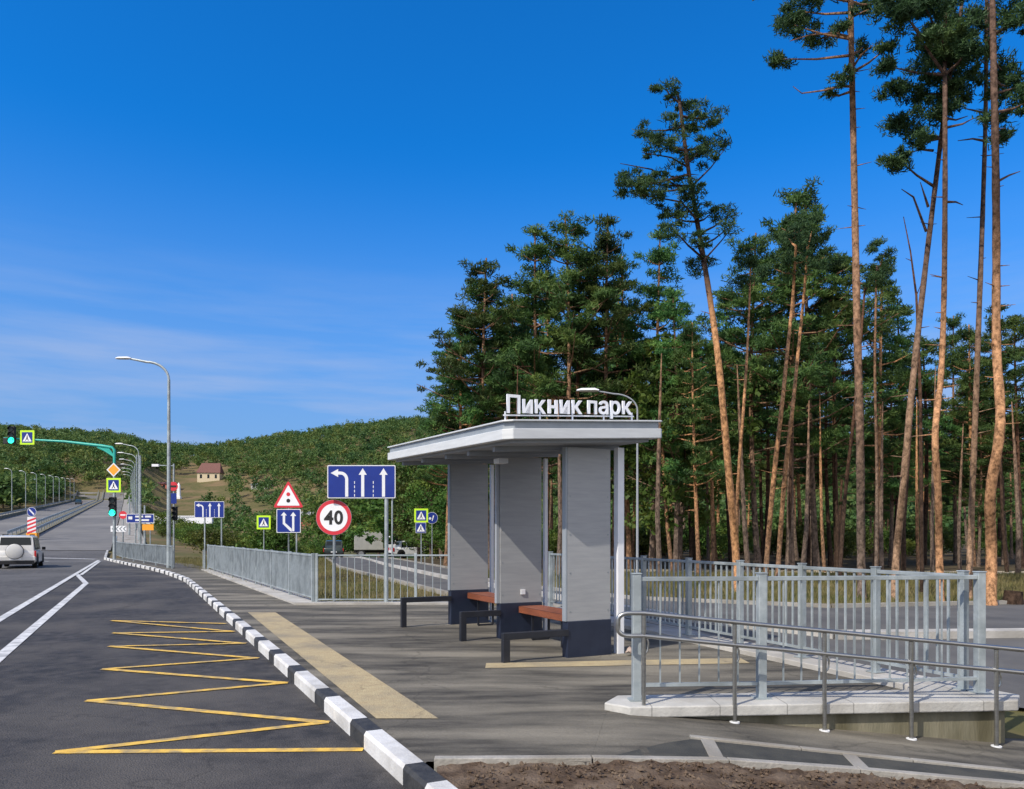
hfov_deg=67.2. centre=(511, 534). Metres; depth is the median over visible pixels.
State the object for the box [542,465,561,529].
pine tree
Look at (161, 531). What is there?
bush
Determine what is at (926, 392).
pine tree
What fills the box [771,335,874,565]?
pine tree
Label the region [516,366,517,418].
bare trunk
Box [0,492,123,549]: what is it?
road
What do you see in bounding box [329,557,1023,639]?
side kerb
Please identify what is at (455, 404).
pine tree
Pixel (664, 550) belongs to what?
bush
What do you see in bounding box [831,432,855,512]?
pine tree
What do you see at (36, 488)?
street lamp
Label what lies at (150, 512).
bush
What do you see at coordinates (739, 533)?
bush
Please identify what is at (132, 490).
street lamp
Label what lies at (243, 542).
bush
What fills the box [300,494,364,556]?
broadleaf tree
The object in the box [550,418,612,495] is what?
pine tree
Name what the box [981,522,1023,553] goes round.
bush
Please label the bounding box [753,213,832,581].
tall pine
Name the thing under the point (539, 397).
pine tree
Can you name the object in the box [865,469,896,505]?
pine tree
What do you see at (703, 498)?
pine tree
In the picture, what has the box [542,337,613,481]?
pine tree
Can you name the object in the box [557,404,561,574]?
bare trunk
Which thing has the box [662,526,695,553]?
bush
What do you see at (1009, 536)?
bush
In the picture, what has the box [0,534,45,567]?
suv car
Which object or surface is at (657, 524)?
bare trunk
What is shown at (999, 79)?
tall pine
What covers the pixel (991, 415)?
pine tree
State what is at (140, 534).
utility pole
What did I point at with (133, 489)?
street lamp
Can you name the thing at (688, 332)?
pine tree
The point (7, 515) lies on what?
crash barrier
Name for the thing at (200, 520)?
white wall
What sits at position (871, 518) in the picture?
pine tree
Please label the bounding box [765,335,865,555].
pine tree
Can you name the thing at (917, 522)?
bare trunk
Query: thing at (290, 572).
railing
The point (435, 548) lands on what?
bush
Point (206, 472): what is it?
house
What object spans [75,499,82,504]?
distant car
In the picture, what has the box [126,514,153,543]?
direction sign
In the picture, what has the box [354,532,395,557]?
truck
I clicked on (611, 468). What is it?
pine tree
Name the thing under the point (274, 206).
sky
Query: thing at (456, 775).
soil
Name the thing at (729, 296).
pine tree
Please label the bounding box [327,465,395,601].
lane sign
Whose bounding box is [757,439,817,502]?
pine tree
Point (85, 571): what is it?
bay line
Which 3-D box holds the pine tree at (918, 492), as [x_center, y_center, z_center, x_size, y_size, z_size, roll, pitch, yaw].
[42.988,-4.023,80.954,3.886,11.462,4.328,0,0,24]
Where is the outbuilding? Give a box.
[301,511,313,525]
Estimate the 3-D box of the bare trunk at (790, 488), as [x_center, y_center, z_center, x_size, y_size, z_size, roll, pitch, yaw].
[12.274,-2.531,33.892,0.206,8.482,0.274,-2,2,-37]
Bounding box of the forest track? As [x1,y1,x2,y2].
[610,569,1023,573]
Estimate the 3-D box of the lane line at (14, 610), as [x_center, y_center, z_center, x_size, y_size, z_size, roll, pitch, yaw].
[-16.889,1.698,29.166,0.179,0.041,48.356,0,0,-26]
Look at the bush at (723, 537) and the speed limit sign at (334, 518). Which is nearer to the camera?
the speed limit sign at (334, 518)
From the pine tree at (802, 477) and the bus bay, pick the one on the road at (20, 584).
the bus bay
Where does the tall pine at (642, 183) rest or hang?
on the ground at (194, 490)
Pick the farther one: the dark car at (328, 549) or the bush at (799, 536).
the dark car at (328, 549)
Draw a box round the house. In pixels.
[196,463,224,481]
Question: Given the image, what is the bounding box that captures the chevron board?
[111,526,126,541]
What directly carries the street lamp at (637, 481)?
on the ground at (194, 490)
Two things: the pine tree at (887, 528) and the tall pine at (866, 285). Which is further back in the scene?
the pine tree at (887, 528)
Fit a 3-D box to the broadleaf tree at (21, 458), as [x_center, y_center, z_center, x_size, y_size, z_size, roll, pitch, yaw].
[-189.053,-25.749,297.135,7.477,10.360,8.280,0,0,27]
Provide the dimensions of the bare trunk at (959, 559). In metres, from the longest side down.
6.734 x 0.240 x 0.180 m
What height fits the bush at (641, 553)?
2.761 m
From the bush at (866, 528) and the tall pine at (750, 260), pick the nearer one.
the tall pine at (750, 260)
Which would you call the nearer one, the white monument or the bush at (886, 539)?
the bush at (886, 539)
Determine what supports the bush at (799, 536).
on the ground at (194, 490)
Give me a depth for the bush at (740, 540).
66.51 m
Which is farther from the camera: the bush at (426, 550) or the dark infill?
the bush at (426, 550)
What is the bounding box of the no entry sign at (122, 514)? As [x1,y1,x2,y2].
[119,511,126,542]
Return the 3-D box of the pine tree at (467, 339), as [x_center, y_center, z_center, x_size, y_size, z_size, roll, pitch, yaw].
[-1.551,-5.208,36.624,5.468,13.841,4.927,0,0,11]
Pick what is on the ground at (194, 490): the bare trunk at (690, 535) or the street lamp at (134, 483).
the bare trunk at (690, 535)
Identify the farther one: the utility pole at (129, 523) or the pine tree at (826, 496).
the utility pole at (129, 523)
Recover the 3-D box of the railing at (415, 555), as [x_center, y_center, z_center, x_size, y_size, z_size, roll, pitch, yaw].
[-2.875,1.000,17.750,3.310,1.140,0.060,0,0,0]
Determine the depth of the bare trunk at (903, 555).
32.93 m
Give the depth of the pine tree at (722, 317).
37.77 m
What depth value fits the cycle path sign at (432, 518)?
43.00 m
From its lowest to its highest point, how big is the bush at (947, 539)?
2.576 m
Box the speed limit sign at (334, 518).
[316,500,351,601]
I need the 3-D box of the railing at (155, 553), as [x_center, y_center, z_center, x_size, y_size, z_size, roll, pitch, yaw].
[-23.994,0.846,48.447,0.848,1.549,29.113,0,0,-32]
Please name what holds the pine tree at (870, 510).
on the ground at (194, 490)
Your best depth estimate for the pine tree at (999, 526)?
58.45 m
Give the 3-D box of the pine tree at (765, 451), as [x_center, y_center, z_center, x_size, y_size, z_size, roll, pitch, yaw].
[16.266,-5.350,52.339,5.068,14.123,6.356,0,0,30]
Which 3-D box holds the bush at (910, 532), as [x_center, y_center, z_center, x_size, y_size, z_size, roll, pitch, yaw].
[33.947,0.547,65.010,3.287,2.683,4.636,0,0,-35]
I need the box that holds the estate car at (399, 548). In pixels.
[388,541,427,556]
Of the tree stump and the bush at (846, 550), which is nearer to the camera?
the tree stump
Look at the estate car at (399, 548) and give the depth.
69.68 m
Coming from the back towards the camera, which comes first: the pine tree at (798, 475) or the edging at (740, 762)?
the pine tree at (798, 475)
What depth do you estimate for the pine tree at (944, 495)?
50.41 m
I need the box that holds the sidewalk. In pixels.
[111,558,902,762]
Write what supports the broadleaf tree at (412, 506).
on the ground at (194, 490)
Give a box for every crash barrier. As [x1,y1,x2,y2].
[0,490,77,518]
[7,490,98,534]
[36,495,102,531]
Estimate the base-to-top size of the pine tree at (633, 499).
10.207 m
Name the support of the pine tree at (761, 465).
on the ground at (194, 490)
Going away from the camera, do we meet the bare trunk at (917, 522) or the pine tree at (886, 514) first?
the bare trunk at (917, 522)
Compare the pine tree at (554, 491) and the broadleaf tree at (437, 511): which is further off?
the pine tree at (554, 491)
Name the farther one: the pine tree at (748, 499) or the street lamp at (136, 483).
the street lamp at (136, 483)
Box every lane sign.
[195,501,223,568]
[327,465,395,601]
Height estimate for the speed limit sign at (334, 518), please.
2.461 m
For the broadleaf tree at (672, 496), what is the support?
on the ground at (194, 490)
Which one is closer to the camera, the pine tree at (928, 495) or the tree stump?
the tree stump
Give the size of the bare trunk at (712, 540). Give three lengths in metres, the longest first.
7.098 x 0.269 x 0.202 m
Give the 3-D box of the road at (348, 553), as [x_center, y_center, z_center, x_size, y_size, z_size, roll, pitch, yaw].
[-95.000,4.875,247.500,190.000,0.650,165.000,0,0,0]
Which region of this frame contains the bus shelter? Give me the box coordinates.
[387,419,661,662]
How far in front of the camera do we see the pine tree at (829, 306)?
34.76 m
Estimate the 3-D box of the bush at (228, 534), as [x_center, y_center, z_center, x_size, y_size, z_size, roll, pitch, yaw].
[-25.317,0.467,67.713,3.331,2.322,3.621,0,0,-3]
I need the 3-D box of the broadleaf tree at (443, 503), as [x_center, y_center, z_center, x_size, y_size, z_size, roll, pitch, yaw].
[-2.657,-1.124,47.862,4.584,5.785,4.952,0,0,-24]
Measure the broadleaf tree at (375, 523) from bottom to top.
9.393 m
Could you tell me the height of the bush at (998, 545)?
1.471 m
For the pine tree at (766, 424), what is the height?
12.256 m
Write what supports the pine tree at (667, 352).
on the ground at (194, 490)
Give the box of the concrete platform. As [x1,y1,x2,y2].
[556,607,1019,742]
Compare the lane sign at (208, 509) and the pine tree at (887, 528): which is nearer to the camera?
the lane sign at (208, 509)
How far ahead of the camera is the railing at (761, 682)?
7.24 m
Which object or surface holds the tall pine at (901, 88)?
on the ground at (194, 490)
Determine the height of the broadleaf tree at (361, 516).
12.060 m
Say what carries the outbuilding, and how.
on the ground at (194, 490)
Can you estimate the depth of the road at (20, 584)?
34.36 m
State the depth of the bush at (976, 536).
72.36 m
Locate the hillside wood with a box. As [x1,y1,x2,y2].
[0,414,1023,537]
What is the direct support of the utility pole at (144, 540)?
on the pavement
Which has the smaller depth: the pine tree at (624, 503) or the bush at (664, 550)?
the pine tree at (624, 503)
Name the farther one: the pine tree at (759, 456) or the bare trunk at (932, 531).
the pine tree at (759, 456)
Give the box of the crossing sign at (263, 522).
[257,515,270,549]
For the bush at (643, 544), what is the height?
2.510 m
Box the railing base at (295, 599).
[201,569,447,604]
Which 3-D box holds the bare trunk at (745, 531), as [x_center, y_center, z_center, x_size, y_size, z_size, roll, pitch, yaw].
[9.211,-2.539,30.833,0.226,8.524,0.302,-2,3,44]
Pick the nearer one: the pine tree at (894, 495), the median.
the pine tree at (894, 495)
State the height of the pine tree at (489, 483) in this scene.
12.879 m
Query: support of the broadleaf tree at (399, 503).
on the ground at (194, 490)
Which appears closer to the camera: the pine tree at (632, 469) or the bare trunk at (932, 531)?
the bare trunk at (932, 531)
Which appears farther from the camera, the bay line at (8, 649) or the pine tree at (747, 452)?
the pine tree at (747, 452)
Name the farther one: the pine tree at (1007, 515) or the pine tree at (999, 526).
the pine tree at (1007, 515)
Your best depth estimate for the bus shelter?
11.04 m
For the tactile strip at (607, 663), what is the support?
on the sidewalk
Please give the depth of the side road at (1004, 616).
13.91 m
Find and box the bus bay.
[0,564,405,788]
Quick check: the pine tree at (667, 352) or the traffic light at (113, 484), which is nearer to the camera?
the pine tree at (667, 352)
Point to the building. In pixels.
(164, 484)
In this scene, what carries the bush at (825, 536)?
on the ground at (194, 490)
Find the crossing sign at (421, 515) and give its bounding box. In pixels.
[414,509,427,563]
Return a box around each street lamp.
[4,468,11,510]
[23,471,25,507]
[31,472,36,505]
[115,356,170,567]
[115,443,138,539]
[117,452,136,529]
[119,459,134,513]
[122,471,131,507]
[125,464,133,513]
[125,468,132,511]
[577,388,638,572]
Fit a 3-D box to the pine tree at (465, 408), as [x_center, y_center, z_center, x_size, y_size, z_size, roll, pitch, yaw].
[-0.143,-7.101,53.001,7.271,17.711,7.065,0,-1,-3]
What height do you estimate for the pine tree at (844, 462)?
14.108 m
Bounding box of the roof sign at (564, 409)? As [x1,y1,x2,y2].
[503,394,633,419]
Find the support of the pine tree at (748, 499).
on the ground at (194, 490)
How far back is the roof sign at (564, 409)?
9.71 m
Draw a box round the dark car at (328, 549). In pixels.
[322,540,345,556]
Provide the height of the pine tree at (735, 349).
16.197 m
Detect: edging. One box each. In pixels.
[434,755,1023,787]
[689,735,1023,773]
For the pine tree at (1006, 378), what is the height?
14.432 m
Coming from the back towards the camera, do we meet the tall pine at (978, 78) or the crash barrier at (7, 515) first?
the crash barrier at (7, 515)
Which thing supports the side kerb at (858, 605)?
on the side road at (1004, 616)
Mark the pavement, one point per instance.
(130, 538)
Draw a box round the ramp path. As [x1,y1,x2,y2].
[583,711,1023,780]
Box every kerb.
[104,550,457,788]
[326,557,723,637]
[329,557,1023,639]
[388,557,1006,607]
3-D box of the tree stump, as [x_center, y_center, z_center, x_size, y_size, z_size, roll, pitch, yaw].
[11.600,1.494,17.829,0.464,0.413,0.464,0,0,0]
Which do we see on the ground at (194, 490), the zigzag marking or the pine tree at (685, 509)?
the pine tree at (685, 509)
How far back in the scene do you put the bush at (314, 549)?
72.56 m
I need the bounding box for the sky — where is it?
[0,0,1023,444]
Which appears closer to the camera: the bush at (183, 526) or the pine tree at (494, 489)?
the pine tree at (494, 489)
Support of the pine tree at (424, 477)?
on the ground at (194, 490)
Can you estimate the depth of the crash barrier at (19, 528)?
108.95 m
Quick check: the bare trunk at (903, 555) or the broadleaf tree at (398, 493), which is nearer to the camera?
the bare trunk at (903, 555)
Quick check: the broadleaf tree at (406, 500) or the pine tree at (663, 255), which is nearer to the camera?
the pine tree at (663, 255)
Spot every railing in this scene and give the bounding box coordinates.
[116,536,172,568]
[207,544,314,601]
[315,553,447,601]
[548,551,972,690]
[627,571,991,701]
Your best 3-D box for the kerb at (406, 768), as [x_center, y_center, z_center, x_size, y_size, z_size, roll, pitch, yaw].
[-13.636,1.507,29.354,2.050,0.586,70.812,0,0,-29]
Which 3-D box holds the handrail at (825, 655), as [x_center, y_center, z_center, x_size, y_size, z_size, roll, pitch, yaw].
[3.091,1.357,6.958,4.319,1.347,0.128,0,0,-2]
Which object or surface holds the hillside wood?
on the ground at (194, 490)
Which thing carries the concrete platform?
on the ground at (194, 490)
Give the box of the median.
[10,492,103,534]
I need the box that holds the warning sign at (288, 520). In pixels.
[274,482,302,552]
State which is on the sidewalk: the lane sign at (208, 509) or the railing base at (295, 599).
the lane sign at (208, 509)
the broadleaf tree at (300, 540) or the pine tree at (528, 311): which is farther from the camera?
the broadleaf tree at (300, 540)
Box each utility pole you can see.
[128,497,129,534]
[139,455,141,543]
[143,505,145,543]
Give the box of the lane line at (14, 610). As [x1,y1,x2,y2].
[0,560,99,621]
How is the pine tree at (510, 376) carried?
on the ground at (194, 490)
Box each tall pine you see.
[612,75,744,590]
[726,240,769,536]
[752,0,900,599]
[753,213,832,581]
[772,208,847,581]
[838,267,889,580]
[862,235,897,565]
[863,0,987,600]
[869,4,979,600]
[947,0,1023,605]
[950,0,1019,598]
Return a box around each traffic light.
[3,426,120,559]
[152,464,177,566]
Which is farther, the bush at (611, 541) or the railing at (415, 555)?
the bush at (611, 541)
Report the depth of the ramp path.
6.56 m
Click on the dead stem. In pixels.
(921, 518)
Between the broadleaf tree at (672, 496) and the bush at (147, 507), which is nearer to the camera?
the broadleaf tree at (672, 496)
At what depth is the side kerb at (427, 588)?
22.45 m
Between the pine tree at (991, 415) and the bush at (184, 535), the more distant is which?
the bush at (184, 535)
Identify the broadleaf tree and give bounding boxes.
[10,455,31,465]
[41,465,67,480]
[295,537,308,551]
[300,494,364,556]
[336,498,370,556]
[344,498,394,557]
[345,463,437,558]
[368,492,400,547]
[375,441,443,558]
[393,465,443,558]
[394,471,446,558]
[410,491,446,551]
[428,487,489,547]
[610,330,764,570]
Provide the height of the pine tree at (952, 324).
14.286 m
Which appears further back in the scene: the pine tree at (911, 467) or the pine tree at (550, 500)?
the pine tree at (550, 500)
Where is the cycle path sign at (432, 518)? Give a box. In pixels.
[428,512,437,554]
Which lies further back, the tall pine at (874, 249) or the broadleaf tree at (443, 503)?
the broadleaf tree at (443, 503)
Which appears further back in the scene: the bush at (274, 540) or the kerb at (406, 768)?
the bush at (274, 540)
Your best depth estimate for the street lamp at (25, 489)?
156.70 m
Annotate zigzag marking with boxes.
[52,620,363,753]
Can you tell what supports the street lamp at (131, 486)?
on the pavement
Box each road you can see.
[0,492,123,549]
[0,550,119,615]
[321,557,1023,707]
[336,551,423,557]
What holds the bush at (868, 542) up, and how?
on the ground at (194, 490)
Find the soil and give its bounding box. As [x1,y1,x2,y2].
[437,760,1023,788]
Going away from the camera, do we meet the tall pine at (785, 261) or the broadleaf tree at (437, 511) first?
the tall pine at (785, 261)
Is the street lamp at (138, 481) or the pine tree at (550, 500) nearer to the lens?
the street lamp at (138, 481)
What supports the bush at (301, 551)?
on the ground at (194, 490)
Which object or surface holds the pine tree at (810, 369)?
on the ground at (194, 490)
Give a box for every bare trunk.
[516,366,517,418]
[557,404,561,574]
[655,353,661,574]
[659,388,672,569]
[683,426,692,568]
[710,413,714,572]
[737,364,750,573]
[788,428,792,536]
[801,400,809,562]
[819,394,825,571]
[833,416,839,567]
[879,401,883,574]
[901,431,911,570]
[915,397,919,570]
[930,367,935,571]
[957,424,963,569]
[999,457,1008,571]
[1011,402,1020,574]
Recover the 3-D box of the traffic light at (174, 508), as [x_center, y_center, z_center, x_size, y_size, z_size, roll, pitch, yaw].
[-16.909,-0.931,37.410,1.279,5.062,0.420,0,0,0]
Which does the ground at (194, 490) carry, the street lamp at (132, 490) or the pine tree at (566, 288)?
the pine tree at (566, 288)
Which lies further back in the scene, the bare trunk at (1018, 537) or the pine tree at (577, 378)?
the pine tree at (577, 378)
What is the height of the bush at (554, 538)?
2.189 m
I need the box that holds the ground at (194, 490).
[0,428,1023,769]
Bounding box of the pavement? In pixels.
[116,493,142,543]
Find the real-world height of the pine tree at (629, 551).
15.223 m
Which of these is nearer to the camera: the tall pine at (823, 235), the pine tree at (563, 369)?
the tall pine at (823, 235)
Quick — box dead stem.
[903,217,923,591]
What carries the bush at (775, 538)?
on the ground at (194, 490)
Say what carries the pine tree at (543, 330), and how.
on the ground at (194, 490)
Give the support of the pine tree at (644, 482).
on the ground at (194, 490)
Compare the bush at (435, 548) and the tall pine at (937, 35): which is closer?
the tall pine at (937, 35)
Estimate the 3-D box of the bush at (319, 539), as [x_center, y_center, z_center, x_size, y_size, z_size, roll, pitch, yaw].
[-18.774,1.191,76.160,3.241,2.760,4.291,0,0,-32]
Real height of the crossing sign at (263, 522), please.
2.773 m
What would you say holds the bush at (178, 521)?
on the ground at (194, 490)
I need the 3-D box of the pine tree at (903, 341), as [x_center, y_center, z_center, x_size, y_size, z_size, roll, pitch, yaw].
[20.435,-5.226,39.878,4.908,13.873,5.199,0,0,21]
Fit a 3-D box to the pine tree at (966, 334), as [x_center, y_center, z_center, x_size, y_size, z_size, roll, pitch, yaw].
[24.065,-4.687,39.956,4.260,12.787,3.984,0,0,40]
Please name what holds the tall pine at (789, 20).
on the ground at (194, 490)
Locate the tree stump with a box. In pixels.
[1003,590,1023,604]
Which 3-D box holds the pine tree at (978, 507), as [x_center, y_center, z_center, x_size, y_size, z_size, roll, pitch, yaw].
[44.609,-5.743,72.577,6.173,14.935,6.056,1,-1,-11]
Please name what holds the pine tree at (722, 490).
on the ground at (194, 490)
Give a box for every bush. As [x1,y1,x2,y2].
[141,505,150,510]
[141,509,159,514]
[151,510,184,531]
[154,525,166,537]
[165,518,194,537]
[171,521,200,544]
[175,525,208,546]
[185,526,237,553]
[188,521,224,546]
[206,527,242,546]
[235,510,319,552]
[237,533,287,548]
[245,529,300,551]
[286,543,308,553]
[302,542,324,557]
[307,533,338,556]
[402,537,444,558]
[415,543,444,558]
[542,528,557,557]
[542,533,557,552]
[610,531,639,553]
[625,527,663,555]
[635,526,688,556]
[635,528,655,555]
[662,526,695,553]
[683,521,727,558]
[720,526,750,553]
[720,536,742,553]
[726,523,759,554]
[749,539,773,552]
[759,527,826,557]
[771,521,845,556]
[817,525,833,554]
[820,532,856,557]
[845,530,884,556]
[849,523,886,552]
[883,527,929,553]
[884,526,934,555]
[886,538,919,556]
[927,527,962,555]
[948,534,965,552]
[975,526,1014,550]
[975,539,1013,556]
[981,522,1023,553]
[982,526,1023,552]
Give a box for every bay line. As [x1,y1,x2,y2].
[0,574,87,661]
[79,561,100,574]
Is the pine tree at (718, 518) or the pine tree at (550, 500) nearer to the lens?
the pine tree at (718, 518)
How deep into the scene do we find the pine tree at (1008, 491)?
52.67 m
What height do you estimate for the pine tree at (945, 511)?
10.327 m
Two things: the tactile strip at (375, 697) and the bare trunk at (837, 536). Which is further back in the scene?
the bare trunk at (837, 536)
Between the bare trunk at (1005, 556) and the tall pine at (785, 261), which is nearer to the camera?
the tall pine at (785, 261)
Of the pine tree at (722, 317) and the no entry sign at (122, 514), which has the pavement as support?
the no entry sign at (122, 514)
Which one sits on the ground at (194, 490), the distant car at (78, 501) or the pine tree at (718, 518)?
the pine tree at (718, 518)
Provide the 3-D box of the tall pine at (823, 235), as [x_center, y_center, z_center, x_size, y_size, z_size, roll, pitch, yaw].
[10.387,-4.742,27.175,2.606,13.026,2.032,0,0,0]
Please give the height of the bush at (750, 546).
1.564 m
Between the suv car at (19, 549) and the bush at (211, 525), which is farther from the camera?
the bush at (211, 525)
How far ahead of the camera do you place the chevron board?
56.00 m
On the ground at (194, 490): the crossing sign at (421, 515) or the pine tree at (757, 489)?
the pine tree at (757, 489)
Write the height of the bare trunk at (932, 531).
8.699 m
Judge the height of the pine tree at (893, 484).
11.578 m
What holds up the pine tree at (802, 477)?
on the ground at (194, 490)
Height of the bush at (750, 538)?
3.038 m
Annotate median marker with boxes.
[26,507,38,537]
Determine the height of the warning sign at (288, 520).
3.606 m
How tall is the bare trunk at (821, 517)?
7.751 m
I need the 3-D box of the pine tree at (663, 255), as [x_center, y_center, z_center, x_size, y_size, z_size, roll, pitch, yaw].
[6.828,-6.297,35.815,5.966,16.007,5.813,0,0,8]
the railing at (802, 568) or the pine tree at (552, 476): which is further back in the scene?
the pine tree at (552, 476)
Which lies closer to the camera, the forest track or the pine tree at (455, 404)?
the forest track
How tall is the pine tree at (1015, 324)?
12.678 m
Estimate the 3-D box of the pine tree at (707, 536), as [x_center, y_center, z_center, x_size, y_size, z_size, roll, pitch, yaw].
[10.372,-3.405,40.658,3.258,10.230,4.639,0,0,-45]
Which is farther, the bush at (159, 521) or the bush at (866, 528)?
the bush at (159, 521)
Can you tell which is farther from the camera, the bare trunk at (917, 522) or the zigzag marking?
the bare trunk at (917, 522)
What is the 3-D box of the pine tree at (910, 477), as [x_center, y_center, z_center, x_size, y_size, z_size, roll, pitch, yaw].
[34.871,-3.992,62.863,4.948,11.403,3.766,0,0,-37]
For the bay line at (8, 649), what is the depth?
14.57 m
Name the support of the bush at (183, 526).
on the ground at (194, 490)
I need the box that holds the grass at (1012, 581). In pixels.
[175,556,1023,603]
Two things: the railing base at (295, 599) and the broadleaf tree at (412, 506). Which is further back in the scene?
the broadleaf tree at (412, 506)
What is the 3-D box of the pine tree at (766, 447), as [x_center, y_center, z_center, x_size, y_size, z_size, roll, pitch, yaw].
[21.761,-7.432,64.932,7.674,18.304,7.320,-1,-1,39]
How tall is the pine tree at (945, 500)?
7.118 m
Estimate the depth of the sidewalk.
8.79 m
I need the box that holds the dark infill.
[618,739,1023,781]
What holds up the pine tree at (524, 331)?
on the ground at (194, 490)
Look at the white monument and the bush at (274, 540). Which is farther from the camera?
the white monument
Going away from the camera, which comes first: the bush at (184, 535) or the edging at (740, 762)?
the edging at (740, 762)
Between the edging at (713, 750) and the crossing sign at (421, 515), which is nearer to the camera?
the edging at (713, 750)
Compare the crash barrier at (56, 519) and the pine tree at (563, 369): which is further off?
the crash barrier at (56, 519)
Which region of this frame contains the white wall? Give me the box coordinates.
[147,516,212,523]
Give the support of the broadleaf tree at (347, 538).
on the ground at (194, 490)
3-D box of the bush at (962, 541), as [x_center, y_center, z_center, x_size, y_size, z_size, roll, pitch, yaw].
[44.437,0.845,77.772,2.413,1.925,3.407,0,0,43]
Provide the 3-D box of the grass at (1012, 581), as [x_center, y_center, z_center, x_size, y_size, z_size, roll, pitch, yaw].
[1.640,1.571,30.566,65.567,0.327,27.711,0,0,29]
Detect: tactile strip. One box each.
[248,612,436,717]
[485,658,748,667]
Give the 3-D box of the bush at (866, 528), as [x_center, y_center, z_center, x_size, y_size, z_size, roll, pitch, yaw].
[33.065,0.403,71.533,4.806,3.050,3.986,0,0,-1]
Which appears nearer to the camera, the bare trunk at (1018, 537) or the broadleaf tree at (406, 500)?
the bare trunk at (1018, 537)
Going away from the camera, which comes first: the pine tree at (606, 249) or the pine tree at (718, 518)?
the pine tree at (606, 249)
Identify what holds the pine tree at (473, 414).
on the ground at (194, 490)
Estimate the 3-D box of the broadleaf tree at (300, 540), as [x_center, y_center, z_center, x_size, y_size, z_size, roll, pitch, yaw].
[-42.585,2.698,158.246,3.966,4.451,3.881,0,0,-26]
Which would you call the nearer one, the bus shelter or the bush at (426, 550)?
the bus shelter
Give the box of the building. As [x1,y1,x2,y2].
[157,482,180,490]
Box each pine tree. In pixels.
[412,338,476,565]
[414,258,560,569]
[414,276,528,434]
[416,314,503,479]
[433,402,469,473]
[433,467,447,490]
[458,309,545,416]
[462,339,494,557]
[464,223,609,570]
[475,293,553,468]
[488,209,633,570]
[488,471,494,501]
[491,363,529,420]
[514,347,555,504]
[516,269,590,550]
[518,248,636,419]
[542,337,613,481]
[542,417,557,528]
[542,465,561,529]
[545,349,610,419]
[550,397,612,496]
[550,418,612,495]
[552,213,668,569]
[584,253,656,568]
[586,301,641,564]
[601,330,664,559]
[603,229,719,568]
[611,380,690,504]
[616,288,737,572]
[628,451,651,556]
[628,453,661,544]
[660,473,687,512]
[661,321,738,573]
[668,360,711,559]
[680,294,782,567]
[683,488,705,517]
[688,375,748,561]
[694,233,840,569]
[698,377,735,565]
[702,400,747,552]
[709,191,883,570]
[715,346,749,488]
[717,355,798,559]
[723,446,764,548]
[728,346,815,563]
[729,352,784,487]
[729,356,759,502]
[735,351,784,554]
[736,176,915,566]
[739,447,765,533]
[755,368,823,560]
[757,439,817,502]
[762,332,831,556]
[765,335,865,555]
[766,251,907,566]
[770,331,844,563]
[770,468,795,520]
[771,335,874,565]
[780,419,838,488]
[823,397,855,527]
[826,257,928,565]
[827,403,855,552]
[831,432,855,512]
[838,416,889,556]
[844,342,946,566]
[846,414,910,524]
[850,455,894,550]
[854,305,963,541]
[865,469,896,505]
[866,436,914,529]
[885,336,987,564]
[885,468,894,552]
[901,385,947,510]
[908,458,930,550]
[909,427,951,554]
[913,425,931,536]
[917,313,1008,563]
[918,449,952,498]
[923,446,977,514]
[928,453,978,521]
[929,324,1021,566]
[930,304,1023,564]
[940,375,994,555]
[942,410,1022,566]
[963,433,1008,552]
[963,499,967,548]
[967,382,1020,556]
[968,314,1023,567]
[982,424,1023,558]
[1005,493,1014,521]
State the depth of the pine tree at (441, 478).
53.56 m
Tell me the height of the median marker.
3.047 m
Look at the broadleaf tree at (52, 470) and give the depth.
297.77 m
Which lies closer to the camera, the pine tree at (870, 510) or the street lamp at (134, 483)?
the pine tree at (870, 510)
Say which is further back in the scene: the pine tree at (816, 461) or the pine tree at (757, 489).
the pine tree at (757, 489)
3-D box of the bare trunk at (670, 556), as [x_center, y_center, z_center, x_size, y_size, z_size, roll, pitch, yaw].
[6.568,-2.311,33.119,0.254,8.065,0.191,-5,-2,40]
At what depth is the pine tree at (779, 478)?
87.36 m
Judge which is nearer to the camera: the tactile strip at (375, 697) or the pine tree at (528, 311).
the tactile strip at (375, 697)
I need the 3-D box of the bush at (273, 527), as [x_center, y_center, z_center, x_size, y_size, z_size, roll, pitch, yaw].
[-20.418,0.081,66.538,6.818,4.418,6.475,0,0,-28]
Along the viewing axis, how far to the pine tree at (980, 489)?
39.44 m
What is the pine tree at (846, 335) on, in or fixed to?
on the ground at (194, 490)
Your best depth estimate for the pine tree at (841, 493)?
79.91 m
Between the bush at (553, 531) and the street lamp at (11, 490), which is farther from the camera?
the street lamp at (11, 490)
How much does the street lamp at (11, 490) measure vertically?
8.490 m
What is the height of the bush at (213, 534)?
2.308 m
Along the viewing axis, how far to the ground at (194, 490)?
301.81 m
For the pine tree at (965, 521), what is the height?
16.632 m
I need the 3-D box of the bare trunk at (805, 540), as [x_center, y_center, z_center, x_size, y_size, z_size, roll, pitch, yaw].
[11.443,-1.745,29.889,0.270,6.915,0.202,3,2,37]
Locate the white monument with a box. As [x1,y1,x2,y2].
[177,483,181,498]
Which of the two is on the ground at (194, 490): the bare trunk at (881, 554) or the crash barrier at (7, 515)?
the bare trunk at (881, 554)
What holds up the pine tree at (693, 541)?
on the ground at (194, 490)
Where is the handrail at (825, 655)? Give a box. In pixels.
[616,611,1023,747]
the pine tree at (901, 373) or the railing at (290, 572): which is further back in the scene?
the pine tree at (901, 373)
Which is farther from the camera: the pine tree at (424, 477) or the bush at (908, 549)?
the bush at (908, 549)
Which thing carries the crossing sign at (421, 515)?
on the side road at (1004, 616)
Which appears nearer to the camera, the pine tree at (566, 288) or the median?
the pine tree at (566, 288)
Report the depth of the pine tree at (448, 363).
34.89 m
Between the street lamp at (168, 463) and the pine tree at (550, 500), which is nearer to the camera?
the street lamp at (168, 463)

